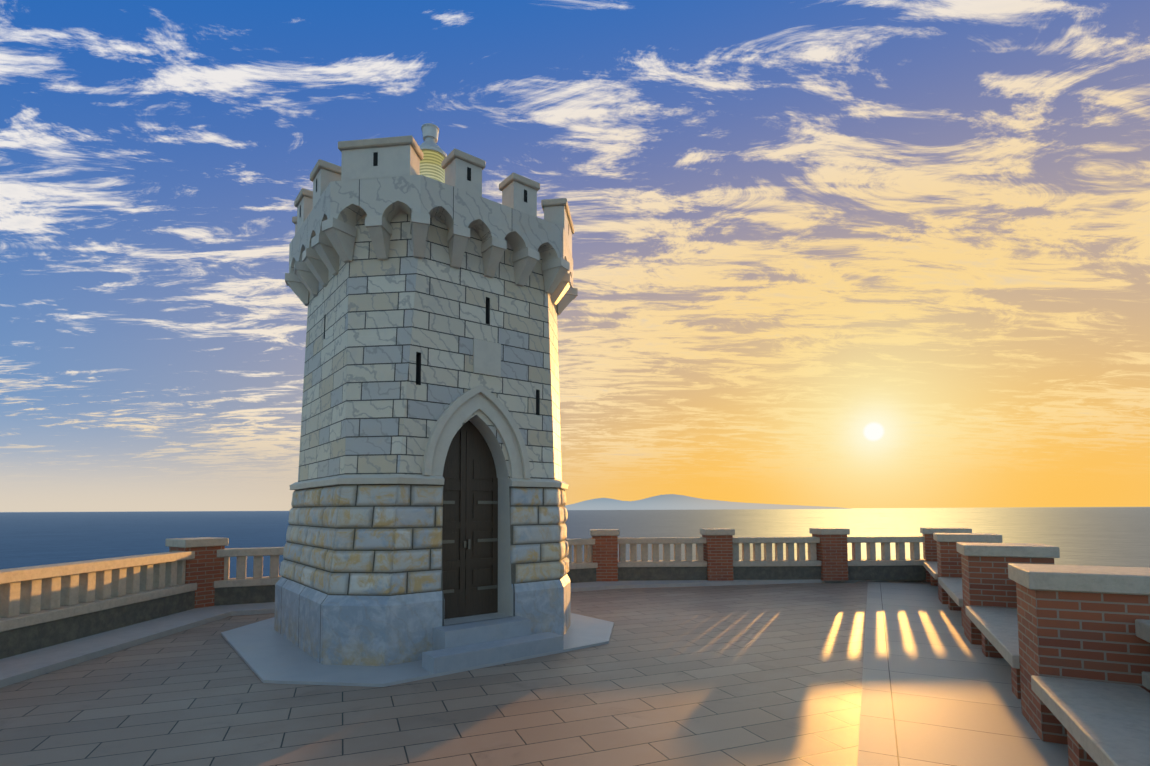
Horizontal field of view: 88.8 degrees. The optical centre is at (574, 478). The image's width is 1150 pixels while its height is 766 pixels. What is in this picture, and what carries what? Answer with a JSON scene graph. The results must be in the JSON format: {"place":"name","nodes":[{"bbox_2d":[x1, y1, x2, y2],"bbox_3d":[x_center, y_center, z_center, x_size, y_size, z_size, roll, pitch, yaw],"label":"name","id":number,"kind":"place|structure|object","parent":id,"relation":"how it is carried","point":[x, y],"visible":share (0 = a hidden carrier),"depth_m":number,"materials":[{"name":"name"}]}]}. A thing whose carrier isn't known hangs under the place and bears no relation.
{"place":"outdoors","nodes":[
{"label":"outdoors","id":0,"kind":"place"},
{"bbox_2d":[419,123,446,182],"bbox_3d":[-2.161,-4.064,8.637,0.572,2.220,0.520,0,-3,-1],"label":"lantern","id":1,"kind":"object","parent":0,"point":[431,164],"depth_m":8.50,"materials":[{"name":"white glass"}]},
{"bbox_2d":[0,566,925,658],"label":"balustrade rail","id":2,"kind":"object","parent":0,"point":[13,642],"depth_m":10.10,"materials":[{"name":"grey stone"}]},
{"bbox_2d":[0,536,1149,689],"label":"stone balustrade","id":3,"kind":"object","parent":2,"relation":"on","point":[33,595],"visible":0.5,"depth_m":9.30,"materials":[{"name":"beige stone"}]},
{"bbox_2d":[0,581,930,765],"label":"plaza ground","id":4,"kind":"structure","parent":0,"point":[752,675],"depth_m":5.16,"materials":[{"name":"stone"}]},
{"bbox_2d":[221,613,613,686],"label":"tower plinth slab","id":5,"kind":"structure","parent":4,"relation":"on","point":[266,652],"depth_m":6.47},
{"bbox_2d":[422,616,563,673],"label":"door steps","id":6,"kind":"structure","parent":5,"relation":"on","point":[466,645],"depth_m":6.54,"materials":[{"name":"stone"}]},
{"bbox_2d":[274,211,570,665],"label":"tower wall","id":7,"kind":"structure","parent":4,"relation":"on","point":[390,376],"depth_m":6.95,"materials":[{"name":"grey stone"}]},
{"bbox_2d":[280,485,569,594],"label":"stone block courses","id":8,"kind":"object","parent":7,"relation":"attached to","point":[362,561],"depth_m":6.66,"materials":[{"name":"grey stone"}]},
{"bbox_2d":[285,212,577,314],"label":"corbels","id":9,"kind":"object","parent":7,"relation":"attached to","point":[315,266],"visible":0.54,"depth_m":7.19,"materials":[{"name":"grey stone"}]},
{"bbox_2d":[289,175,572,287],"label":"parapet wall","id":10,"kind":"structure","parent":9,"relation":"on","point":[351,202],"depth_m":6.91,"materials":[{"name":"grey stone"}]},
{"bbox_2d":[295,145,571,254],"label":"merlons","id":11,"kind":"object","parent":10,"relation":"on","point":[393,161],"visible":0.33,"depth_m":6.96,"materials":[{"name":"grey stone"}]},
{"bbox_2d":[300,152,568,234],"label":"merlon slits","id":12,"kind":"object","parent":11,"relation":"in","point":[375,158],"visible":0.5,"depth_m":6.98,"materials":[{"name":"black"}]},
{"bbox_2d":[292,135,573,233],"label":"merlon caps","id":13,"kind":"object","parent":7,"relation":"on","point":[412,142],"visible":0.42,"depth_m":7.06,"materials":[{"name":"stone"}]},
{"bbox_2d":[442,420,497,618],"bbox_3d":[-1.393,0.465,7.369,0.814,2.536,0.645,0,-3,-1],"label":"door leaf","id":14,"kind":"object","parent":7,"relation":"attached to","point":[470,476],"visible":0.67,"depth_m":7.37,"materials":[{"name":"brown wood"}]},
{"bbox_2d":[442,501,497,593],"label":"door hardware","id":15,"kind":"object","parent":14,"relation":"attached to","point":[468,547],"depth_m":7.40,"materials":[{"name":"black metal"}]},
{"bbox_2d":[422,385,529,478],"bbox_3d":[-1.175,-0.578,7.178,1.440,1.126,0.105,2,-4,-38],"label":"hood door","id":16,"kind":"structure","parent":7,"relation":"attached to","point":[463,407],"depth_m":7.14,"materials":[{"name":"white stone"}]},
{"bbox_2d":[473,339,500,376],"bbox_3d":[-1.099,-1.494,7.312,0.380,0.420,0.045,2,-4,-38],"label":"plaque","id":17,"kind":"object","parent":7,"relation":"attached to","point":[486,357],"visible":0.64,"depth_m":7.29,"materials":[{"name":"white stone"}]},
{"bbox_2d":[0,579,925,687],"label":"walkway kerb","id":18,"kind":"structure","parent":4,"relation":"on","point":[26,666],"depth_m":7.97,"materials":[{"name":"stone"}]},
{"bbox_2d":[169,534,1149,765],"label":"brick pillars","id":19,"kind":"structure","parent":18,"relation":"on","point":[1089,636],"depth_m":4.52,"materials":[{"name":"red brick"}]},
{"bbox_2d":[165,527,1149,594],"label":"pier caps","id":20,"kind":"object","parent":19,"relation":"on","point":[1105,579],"visible":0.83,"depth_m":4.84,"materials":[{"name":"grey stone"}]},
{"bbox_2d":[857,582,1068,765],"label":"paved walkway","id":21,"kind":"structure","parent":4,"relation":"on","point":[936,687],"depth_m":5.25,"materials":[{"name":"stone"}]},
{"bbox_2d":[923,561,1149,765],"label":"bench seats","id":22,"kind":"object","parent":4,"relation":"on","point":[1105,724],"visible":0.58,"depth_m":3.68,"materials":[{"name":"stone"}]},
{"bbox_2d":[0,507,1149,577],"bbox_3d":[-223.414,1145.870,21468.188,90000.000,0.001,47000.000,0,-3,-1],"label":"sea","id":23,"kind":"structure","parent":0,"point":[1104,536],"depth_m":613.03,"materials":[{"name":"liquid"}]},
{"bbox_2d":[564,494,850,509],"bbox_3d":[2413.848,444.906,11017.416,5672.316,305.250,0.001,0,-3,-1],"label":"distant island","id":24,"kind":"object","parent":23,"relation":"on","point":[670,502],"visible":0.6,"depth_m":11010.48,"materials":[{"name":"white"}]},
{"bbox_2d":[0,0,1149,511],"label":"sky","id":25,"kind":"structure","parent":0,"point":[826,253],"materials":[{"name":"blue"}]}
]}

